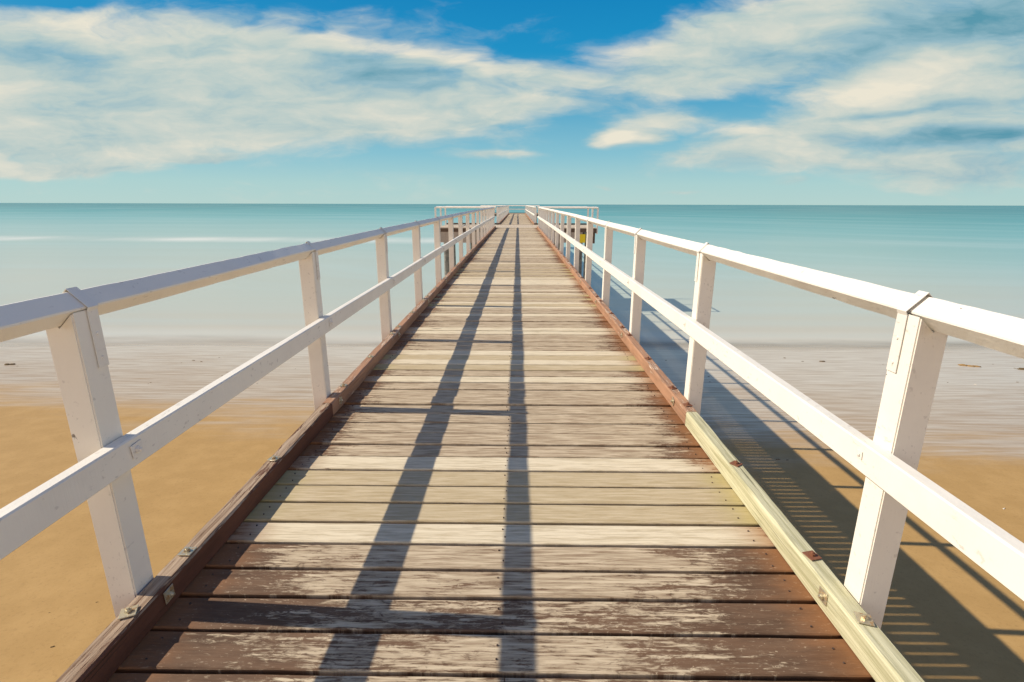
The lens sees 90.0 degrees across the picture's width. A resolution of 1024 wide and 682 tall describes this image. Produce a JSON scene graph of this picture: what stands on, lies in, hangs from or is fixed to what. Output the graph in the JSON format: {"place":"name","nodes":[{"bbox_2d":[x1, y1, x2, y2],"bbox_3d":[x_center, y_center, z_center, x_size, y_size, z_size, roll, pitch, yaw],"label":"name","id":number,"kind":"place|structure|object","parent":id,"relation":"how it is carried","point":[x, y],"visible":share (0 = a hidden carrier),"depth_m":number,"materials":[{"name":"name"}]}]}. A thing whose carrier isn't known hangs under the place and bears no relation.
{"place":"outdoors","nodes":[
{"label":"outdoors","id":0,"kind":"place"},
{"bbox_2d":[0,342,1023,681],"bbox_3d":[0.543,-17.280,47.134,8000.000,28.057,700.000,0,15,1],"label":"beach","id":1,"kind":"structure","parent":0,"point":[952,614],"depth_m":10.07,"materials":[{"name":"beige sand"}]},
{"bbox_2d":[55,226,924,681],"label":"boardwalk","id":2,"kind":"structure","parent":1,"relation":"on","point":[501,454],"depth_m":2.10,"materials":[{"name":"brown wood"}]},
{"bbox_2d":[0,207,494,616],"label":"railing","id":3,"kind":"object","parent":2,"relation":"attached to","point":[98,475],"visible":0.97,"depth_m":1.66,"materials":[{"name":"white paint"}]},
{"bbox_2d":[499,213,533,224],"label":"boardwalk","id":4,"kind":"structure","parent":2,"relation":"attached to","point":[516,219],"depth_m":40.21,"materials":[{"name":"brown wood"}]},
{"bbox_2d":[496,205,508,222],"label":"railing","id":5,"kind":"object","parent":4,"relation":"attached to","point":[502,212],"visible":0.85,"depth_m":40.25,"materials":[{"name":"white paint"}]},
{"bbox_2d":[525,205,536,222],"bbox_3d":[1.657,-12.431,49.846,0.139,1.426,37.218,0,15,1],"label":"railing","id":6,"kind":"object","parent":4,"relation":"attached to","point":[531,212],"visible":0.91,"depth_m":38.63,"materials":[{"name":"white paint"}]},
{"bbox_2d":[537,207,1023,628],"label":"railing","id":7,"kind":"object","parent":2,"relation":"attached to","point":[897,484],"visible":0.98,"depth_m":1.61,"materials":[{"name":"white paint"}]},
{"bbox_2d":[0,203,1023,345],"bbox_3d":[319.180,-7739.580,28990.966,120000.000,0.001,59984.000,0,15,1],"label":"sea","id":8,"kind":"structure","parent":0,"point":[971,255],"depth_m":54.88,"materials":[{"name":"teal liquid"}]},
{"bbox_2d":[494,213,537,222],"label":"pier head","id":9,"kind":"object","parent":8,"relation":"in","point":[495,214],"visible":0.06,"depth_m":70.20},
{"bbox_2d":[481,205,539,212],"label":"railing","id":10,"kind":"object","parent":9,"relation":"attached to","point":[511,205],"visible":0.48,"depth_m":70.65,"materials":[{"name":"white paint"}]},
{"bbox_2d":[440,223,596,278],"bbox_3d":[0.266,-4.007,30.638,8.740,5.802,4.130,0,15,1],"label":"landing stage","id":11,"kind":"object","parent":8,"relation":"in","point":[444,236],"visible":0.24,"depth_m":28.45,"materials":[{"name":"wood"}]},
{"bbox_2d":[434,206,495,225],"bbox_3d":[-2.608,-7.115,29.865,3.164,1.447,4.060,0,15,1],"label":"railing","id":12,"kind":"object","parent":11,"relation":"attached to","point":[444,207],"visible":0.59,"depth_m":27.76,"materials":[{"name":"white paint"}]},
{"bbox_2d":[537,206,598,233],"bbox_3d":[3.131,-7.085,29.810,3.176,1.447,4.060,0,15,1],"label":"railing","id":13,"kind":"object","parent":11,"relation":"attached to","point":[580,207],"visible":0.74,"depth_m":27.77,"materials":[{"name":"white paint"}]},
{"bbox_2d":[0,0,1023,205],"label":"sky","id":14,"kind":"structure","parent":0,"point":[609,102],"materials":[{"name":"blue"}]},
{"bbox_2d":[958,364,980,366],"bbox_3d":[16.445,0.895,18.399,0.684,0.075,0.204,8,17,26],"label":"seaweed clump","id":15,"kind":"object","parent":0,"point":[969,365],"visible":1,"depth_m":18.36,"materials":[{"name":"beige"}]}
]}

